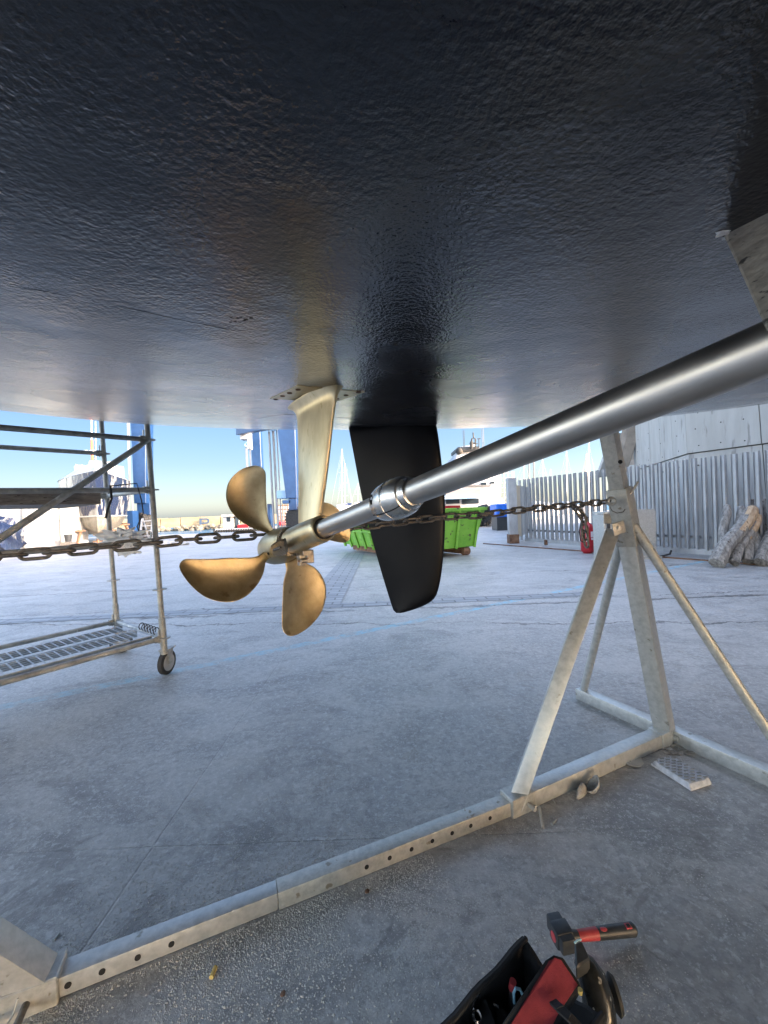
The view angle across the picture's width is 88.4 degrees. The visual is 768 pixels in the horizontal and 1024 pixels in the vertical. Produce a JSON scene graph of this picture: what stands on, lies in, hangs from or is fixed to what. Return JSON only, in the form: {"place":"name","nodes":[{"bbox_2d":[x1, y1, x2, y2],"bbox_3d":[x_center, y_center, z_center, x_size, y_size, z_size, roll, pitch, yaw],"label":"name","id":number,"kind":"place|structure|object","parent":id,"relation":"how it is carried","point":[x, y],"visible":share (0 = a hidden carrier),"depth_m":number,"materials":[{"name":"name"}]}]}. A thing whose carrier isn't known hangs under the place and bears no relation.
{"place":"outdoors","nodes":[
{"label":"outdoors","id":0,"kind":"place"},
{"bbox_2d":[0,411,621,518],"label":"sky","id":1,"kind":"structure","parent":0,"point":[193,467],"materials":[{"name":"blue"}]},
{"bbox_2d":[88,503,608,537],"bbox_3d":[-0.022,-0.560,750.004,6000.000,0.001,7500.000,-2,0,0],"label":"water","id":2,"kind":"structure","parent":0,"point":[180,532],"depth_m":69.19,"materials":[{"name":"blue liquid"}]},
{"bbox_2d":[88,514,276,533],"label":"breakwater","id":3,"kind":"object","parent":2,"relation":"in","point":[189,523],"visible":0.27,"depth_m":78.31,"materials":[{"name":"stone"}]},
{"bbox_2d":[213,514,276,532],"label":"work barge","id":4,"kind":"object","parent":2,"relation":"on","point":[230,522],"visible":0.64,"depth_m":40.50,"materials":[{"name":"white paint"}]},
{"bbox_2d":[227,517,238,527],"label":"window","id":5,"kind":"structure","parent":4,"relation":"in","point":[236,521],"depth_m":41.00,"materials":[{"name":"grey glass"}]},
{"bbox_2d":[331,452,351,510],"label":"sailing boat","id":6,"kind":"object","parent":2,"relation":"on","point":[341,506],"visible":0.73,"depth_m":59.26,"materials":[{"name":"white"}]},
{"bbox_2d":[516,466,544,519],"bbox_3d":[12.254,-1.281,33.997,3.257,6.455,3.200,-2,0,0],"label":"sailing boat","id":7,"kind":"object","parent":2,"relation":"on","point":[535,504],"visible":0.17,"depth_m":33.38,"materials":[{"name":"white"}]},
{"bbox_2d":[530,462,549,517],"bbox_3d":[13.884,-1.448,35.997,2.932,6.649,3.200,-2,0,0],"label":"sailing boat","id":8,"kind":"object","parent":2,"relation":"on","point":[539,501],"visible":0.19,"depth_m":35.46,"materials":[{"name":"white"}]},
{"bbox_2d":[537,459,558,515],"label":"sailing boat","id":9,"kind":"object","parent":2,"relation":"on","point":[552,497],"visible":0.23,"depth_m":41.90,"materials":[{"name":"white"}]},
{"bbox_2d":[557,451,583,514],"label":"sailing boat","id":10,"kind":"object","parent":2,"relation":"on","point":[566,485],"visible":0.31,"depth_m":45.94,"materials":[{"name":"white"}]},
{"bbox_2d":[577,443,602,512],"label":"sailing boat","id":11,"kind":"object","parent":2,"relation":"on","point":[587,465],"visible":0.18,"depth_m":47.97,"materials":[{"name":"white"}]},
{"bbox_2d":[0,510,767,1023],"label":"ground","id":12,"kind":"structure","parent":0,"point":[448,692],"depth_m":1.84,"materials":[{"name":"concrete"}]},
{"bbox_2d":[0,516,26,550],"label":"plastic heap","id":13,"kind":"object","parent":12,"relation":"on","point":[15,541],"visible":0.68,"depth_m":15.63,"materials":[{"name":"plastic"}]},
{"bbox_2d":[0,916,67,1023],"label":"boat stand","id":14,"kind":"object","parent":12,"relation":"on","point":[31,967],"visible":0.97,"depth_m":1.01,"materials":[{"name":"metal"}]},
{"bbox_2d":[0,507,88,548],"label":"sheeted shed","id":15,"kind":"structure","parent":12,"relation":"on","point":[43,530],"depth_m":19.46,"materials":[{"name":"white plastic"}]},
{"bbox_2d":[58,508,62,541],"bbox_3d":[-16.928,0.685,20.387,0.790,2.255,1.444,-2,0,-32],"label":"scaffold","id":16,"kind":"object","parent":12,"relation":"on","point":[60,520],"visible":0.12,"depth_m":19.98,"materials":[{"name":"metal"}]},
{"bbox_2d":[60,541,76,545],"bbox_3d":[-15.591,1.621,19.504,0.500,0.290,0.400,-2,0,0],"label":"wooden box","id":17,"kind":"object","parent":12,"relation":"on","point":[66,543],"visible":0.44,"depth_m":19.30,"materials":[{"name":"brown wood"}]},
{"bbox_2d":[64,534,71,541],"bbox_3d":[-15.604,1.291,19.503,0.340,0.350,0.340,-2,0,0],"label":"bucket","id":18,"kind":"object","parent":17,"relation":"on","point":[68,538],"visible":1,"depth_m":19.39,"materials":[{"name":"grey plastic"}]},
{"bbox_2d":[0,421,175,685],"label":"scaffold tower","id":19,"kind":"structure","parent":12,"relation":"on","point":[42,501],"depth_m":2.96,"materials":[{"name":"metal"}]},
{"bbox_2d":[94,526,152,557],"bbox_3d":[-1.960,0.228,2.966,0.428,0.236,0.186,-2,0,0],"label":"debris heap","id":20,"kind":"object","parent":19,"relation":"hanging from","point":[113,536],"visible":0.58,"depth_m":2.94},
{"bbox_2d":[105,483,143,530],"bbox_3d":[-1.972,-0.008,2.976,0.100,0.425,0.266,-2,0,35],"label":"cable","id":21,"kind":"object","parent":19,"relation":"hanging from","point":[110,501],"visible":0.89,"depth_m":2.89,"materials":[{"name":"black rubber"}]},
{"bbox_2d":[58,420,129,543],"bbox_3d":[-17.915,-2.955,24.437,4.180,9.616,9.559,-2,0,-36],"label":"wrapped boat","id":22,"kind":"object","parent":12,"relation":"on","point":[93,518],"visible":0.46,"depth_m":21.72,"materials":[{"name":"plastic"}]},
{"bbox_2d":[140,518,158,537],"bbox_3d":[-11.548,0.958,19.449,0.573,1.327,0.952,-2,0,0],"label":"step ladder","id":23,"kind":"object","parent":12,"relation":"on","point":[143,522],"visible":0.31,"depth_m":19.22,"materials":[{"name":"white metal"}]},
{"bbox_2d":[142,539,188,546],"bbox_3d":[-10.376,1.562,18.341,2.907,0.586,1.236,-2,0,0],"label":"plastic sheet","id":24,"kind":"object","parent":12,"relation":"on","point":[167,541],"visible":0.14,"depth_m":18.13,"materials":[{"name":"white plastic"}]},
{"bbox_2d":[127,423,298,537],"bbox_3d":[-13.934,-8.827,30.813,16.728,21.050,11.700,-2,0,0],"label":"travel lift","id":25,"kind":"object","parent":12,"relation":"on","point":[288,442],"visible":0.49,"depth_m":26.99,"materials":[{"name":"blue paint"}]},
{"bbox_2d":[209,965,216,979],"bbox_3d":[-0.467,1.258,1.079,0.012,0.011,0.025,-2,0,2],"label":"cigarette butt","id":26,"kind":"object","parent":12,"relation":"on","point":[212,974],"visible":1,"depth_m":1.07,"materials":[{"name":"yellow paper"}]},
{"bbox_2d":[28,684,496,1023],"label":"grit","id":27,"kind":"object","parent":12,"relation":"on","point":[68,1014],"visible":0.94,"depth_m":1.13,"materials":[{"name":"grey gravel"}]},
{"bbox_2d":[280,990,285,996],"bbox_3d":[-0.263,1.254,1.028,0.014,0.005,0.016,-2,0,0],"label":"paint chip","id":28,"kind":"object","parent":12,"relation":"on","point":[282,993],"visible":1,"depth_m":1.03,"materials":[{"name":"paint"}]},
{"bbox_2d":[278,504,288,526],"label":"scaffold rack","id":29,"kind":"object","parent":12,"relation":"on","point":[285,505],"visible":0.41,"depth_m":42.96,"materials":[{"name":"metal"}]},
{"bbox_2d":[278,506,288,525],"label":"storage hut","id":30,"kind":"object","parent":12,"relation":"on","point":[283,512],"visible":0.26,"depth_m":45.00,"materials":[{"name":"white paint"}]},
{"bbox_2d":[59,795,510,996],"bbox_3d":[-0.181,1.223,1.335,1.538,0.055,0.056,-2,0,-22],"label":"spreader bar","id":31,"kind":"object","parent":12,"relation":"on","point":[87,968],"visible":0.94,"depth_m":1.25,"materials":[{"name":"metal"}]},
{"bbox_2d":[0,592,601,623],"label":"paving strip","id":32,"kind":"object","parent":12,"relation":"on","point":[259,609],"visible":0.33,"depth_m":5.24,"materials":[{"name":"grey concrete"}]},
{"bbox_2d":[324,552,364,605],"bbox_3d":[-0.856,1.241,8.636,0.572,0.001,6.775,-2,0,0],"label":"paving strip","id":33,"kind":"object","parent":12,"relation":"on","point":[338,578],"visible":0.8,"depth_m":7.46,"materials":[{"name":"grey concrete"}]},
{"bbox_2d":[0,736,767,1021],"bbox_3d":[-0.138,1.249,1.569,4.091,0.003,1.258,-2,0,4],"label":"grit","id":34,"kind":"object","parent":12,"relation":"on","point":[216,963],"visible":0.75,"depth_m":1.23,"materials":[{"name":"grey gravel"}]},
{"bbox_2d":[344,507,487,554],"bbox_3d":[0.557,0.442,11.668,2.675,1.480,4.335,-2,0,-30],"label":"waste skip","id":35,"kind":"object","parent":12,"relation":"on","point":[461,536],"visible":0.31,"depth_m":10.28,"materials":[{"name":"green paint"}]},
{"bbox_2d":[445,505,460,507],"bbox_3d":[1.543,-0.110,10.220,1.100,0.090,0.050,-2,0,-30],"label":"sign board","id":36,"kind":"object","parent":35,"relation":"on","point":[458,506],"visible":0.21,"depth_m":10.35,"materials":[{"name":"red paint"}]},
{"bbox_2d":[445,428,502,507],"bbox_3d":[7.353,-3.005,37.989,7.010,9.146,8.000,-2,0,0],"label":"white yacht","id":37,"kind":"object","parent":12,"relation":"on","point":[486,491],"visible":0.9,"depth_m":36.00,"materials":[{"name":"paint"}]},
{"bbox_2d":[446,499,478,503],"bbox_3d":[7.141,-0.972,35.997,2.995,0.503,0.100,-2,0,0],"label":"window","id":38,"kind":"structure","parent":37,"relation":"in","point":[453,501],"depth_m":35.95,"materials":[{"name":"black glass"}]},
{"bbox_2d":[478,504,491,526],"bbox_3d":[6.178,0.274,24.643,1.705,1.517,1.310,-2,0,0],"label":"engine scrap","id":39,"kind":"object","parent":12,"relation":"on","point":[486,521],"visible":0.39,"depth_m":24.26,"materials":[{"name":"black metal"}]},
{"bbox_2d":[499,471,513,503],"bbox_3d":[9.340,-1.033,29.997,1.243,4.132,0.070,-2,0,0],"label":"scaffold staging","id":40,"kind":"object","parent":12,"relation":"on","point":[500,492],"visible":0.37,"depth_m":29.97,"materials":[{"name":"metal"}]},
{"bbox_2d":[506,478,519,543],"bbox_3d":[4.251,-0.044,13.101,0.320,2.160,0.300,-2,0,0],"label":"gate post","id":41,"kind":"object","parent":12,"relation":"on","point":[512,519],"visible":0.93,"depth_m":12.98,"materials":[{"name":"metal"}]},
{"bbox_2d":[441,935,605,1023],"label":"tool bag","id":42,"kind":"object","parent":12,"relation":"on","point":[551,989],"visible":0.99,"depth_m":0.79,"materials":[{"name":"black fabric"}]},
{"bbox_2d":[468,1009,481,1023],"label":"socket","id":43,"kind":"object","parent":42,"relation":"in","point":[472,1019],"visible":1,"depth_m":0.78,"materials":[{"name":"silver metal"}]},
{"bbox_2d":[470,994,479,1019],"bbox_3d":[0.184,0.998,0.793,0.016,0.046,0.030,-2,0,28],"label":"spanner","id":44,"kind":"object","parent":42,"relation":"in","point":[473,1004],"visible":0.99,"depth_m":0.79,"materials":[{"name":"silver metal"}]},
{"bbox_2d":[479,999,494,1023],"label":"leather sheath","id":45,"kind":"object","parent":42,"relation":"in","point":[486,1013],"visible":1,"depth_m":0.79,"materials":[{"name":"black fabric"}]},
{"bbox_2d":[493,1001,498,1010],"bbox_3d":[0.231,1.019,0.814,0.012,0.009,0.009,-2,0,24],"label":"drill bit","id":46,"kind":"object","parent":42,"relation":"in","point":[495,1005],"visible":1,"depth_m":0.81,"materials":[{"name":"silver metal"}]},
{"bbox_2d":[508,977,515,1014],"bbox_3d":[0.271,1.037,0.834,0.015,0.102,0.022,-2,0,-28],"label":"screwdriver","id":47,"kind":"object","parent":42,"relation":"in","point":[512,983],"visible":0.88,"depth_m":0.83,"materials":[{"name":"red plastic"}]},
{"bbox_2d":[512,986,522,1003],"bbox_3d":[0.277,0.998,0.816,0.024,0.038,0.010,-2,0,0],"label":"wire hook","id":48,"kind":"object","parent":42,"relation":"in","point":[514,991],"visible":0.96,"depth_m":0.81,"materials":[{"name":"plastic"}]},
{"bbox_2d":[574,939,624,1023],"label":"angle grinder","id":49,"kind":"object","parent":42,"relation":"in","point":[599,987],"visible":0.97,"depth_m":0.87,"materials":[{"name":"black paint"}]},
{"bbox_2d":[516,480,532,539],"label":"side gate","id":50,"kind":"structure","parent":12,"relation":"on","point":[521,517],"depth_m":14.21,"materials":[{"name":"grey metal"}]},
{"bbox_2d":[579,517,593,553],"bbox_3d":[5.027,0.570,9.777,0.310,0.900,0.348,-2,0,37],"label":"fire extinguisher","id":51,"kind":"object","parent":12,"relation":"on","point":[590,549],"visible":0.58,"depth_m":9.67,"materials":[{"name":"red paint"}]},
{"bbox_2d":[576,775,599,799],"bbox_3d":[0.875,1.181,1.697,0.138,0.064,0.054,-2,0,-23],"label":"broken float","id":52,"kind":"object","parent":12,"relation":"on","point":[592,786],"visible":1,"depth_m":1.70,"materials":[{"name":"white plastic"}]},
{"bbox_2d":[547,911,637,955],"bbox_3d":[0.592,1.180,1.116,0.254,0.069,0.079,-2,0,-9],"label":"hammer","id":53,"kind":"object","parent":12,"relation":"on","point":[564,936],"visible":0.96,"depth_m":1.10,"materials":[{"name":"red plastic"}]},
{"bbox_2d":[483,543,755,564],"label":"gate track","id":54,"kind":"structure","parent":12,"relation":"on","point":[593,552],"depth_m":10.32,"materials":[{"name":"metal"}]},
{"bbox_2d":[592,509,661,560],"bbox_3d":[5.287,0.482,8.622,1.222,1.066,0.480,-2,0,0],"label":"steel cabinet","id":55,"kind":"object","parent":12,"relation":"on","point":[602,521],"visible":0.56,"depth_m":8.41,"materials":[{"name":"grey metal"}]},
{"bbox_2d":[500,432,767,827],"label":"boat stand","id":56,"kind":"object","parent":12,"relation":"on","point":[624,540],"visible":0.94,"depth_m":1.89,"materials":[{"name":"metal"}]},
{"bbox_2d":[0,499,611,560],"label":"chain","id":57,"kind":"object","parent":56,"relation":"attached to","point":[69,550],"visible":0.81,"depth_m":1.33,"materials":[{"name":"metal"}]},
{"bbox_2d":[0,0,767,635],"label":"motor yacht","id":58,"kind":"object","parent":56,"relation":"on","point":[392,236],"visible":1,"depth_m":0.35,"materials":[{"name":"black paint"}]},
{"bbox_2d":[626,758,643,766],"bbox_3d":[1.185,1.186,1.899,0.109,0.021,0.109,-2,0,0],"label":"cream disc","id":59,"kind":"object","parent":12,"relation":"on","point":[638,762],"visible":0.52,"depth_m":1.87,"materials":[{"name":"white plastic"}]},
{"bbox_2d":[523,450,767,554],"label":"metal fence","id":60,"kind":"object","parent":12,"relation":"on","point":[687,536],"visible":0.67,"depth_m":8.85,"materials":[{"name":"metal"}]},
{"bbox_2d":[662,742,694,754],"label":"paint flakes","id":61,"kind":"object","parent":12,"relation":"on","point":[671,750],"visible":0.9,"depth_m":1.95,"materials":[{"name":"grey paint"}]},
{"bbox_2d":[651,756,710,790],"bbox_3d":[1.345,1.178,1.794,0.124,0.030,0.189,-2,0,-17],"label":"tread block","id":62,"kind":"object","parent":12,"relation":"on","point":[683,774],"depth_m":1.77,"materials":[{"name":"grey plastic"}]},
{"bbox_2d":[708,505,758,567],"bbox_3d":[6.461,0.444,7.274,1.292,1.103,0.270,-2,0,-20],"label":"log","id":63,"kind":"object","parent":12,"relation":"on","point":[731,538],"visible":0.99,"depth_m":7.17,"materials":[{"name":"grey wood"}]},
{"bbox_2d":[727,506,745,562],"bbox_3d":[6.616,0.417,7.420,0.802,1.053,0.186,-2,0,-32],"label":"log","id":64,"kind":"object","parent":12,"relation":"on","point":[740,510],"visible":0.27,"depth_m":7.53,"materials":[{"name":"grey wood"}]},
{"bbox_2d":[718,504,731,541],"bbox_3d":[6.496,0.254,7.531,0.546,0.796,0.189,-2,0,-40],"label":"log","id":65,"kind":"object","parent":64,"relation":"on","point":[724,524],"visible":0.79,"depth_m":7.51,"materials":[{"name":"grey wood"}]},
{"bbox_2d":[728,513,761,565],"bbox_3d":[6.665,0.497,7.271,0.999,0.918,0.192,-2,0,-23],"label":"log","id":66,"kind":"object","parent":12,"relation":"on","point":[735,558],"visible":0.72,"depth_m":7.18,"materials":[{"name":"grey wood"}]},
{"bbox_2d":[741,499,757,563],"bbox_3d":[6.896,0.352,7.421,0.878,1.182,0.203,-2,0,-37],"label":"log","id":67,"kind":"object","parent":12,"relation":"on","point":[748,555],"visible":0.32,"depth_m":7.22,"materials":[{"name":"wood"}]},
{"bbox_2d":[755,532,760,554],"bbox_3d":[6.935,0.576,7.358,0.178,0.726,0.606,-2,0,35],"label":"log","id":68,"kind":"object","parent":12,"relation":"on","point":[758,540],"visible":0.24,"depth_m":7.28,"materials":[{"name":"wood"}]},
{"bbox_2d":[753,528,767,565],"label":"log","id":69,"kind":"object","parent":12,"relation":"on","point":[761,557],"visible":1,"depth_m":7.07,"materials":[{"name":"wood"}]},
{"bbox_2d":[762,499,766,533],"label":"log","id":70,"kind":"object","parent":12,"relation":"on","point":[764,515],"visible":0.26,"depth_m":7.48,"materials":[{"name":"grey wood"}]},
{"bbox_2d":[492,517,507,530],"bbox_3d":[6.136,0.579,20.603,0.750,0.711,1.000,-2,0,0],"label":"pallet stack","id":71,"kind":"object","parent":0,"point":[499,523],"visible":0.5,"depth_m":20.10,"materials":[{"name":"grey plastic"}]},
{"bbox_2d":[490,504,506,516],"bbox_3d":[6.041,-0.083,20.601,0.705,0.676,1.200,-2,0,0],"label":"blue tank","id":72,"kind":"object","parent":71,"relation":"on","point":[498,506],"visible":0.46,"depth_m":20.01,"materials":[{"name":"plastic"}]},
{"bbox_2d":[598,404,767,548],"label":"concrete building","id":73,"kind":"structure","parent":0,"point":[699,435],"depth_m":9.54,"materials":[{"name":"grey concrete"}]}
]}

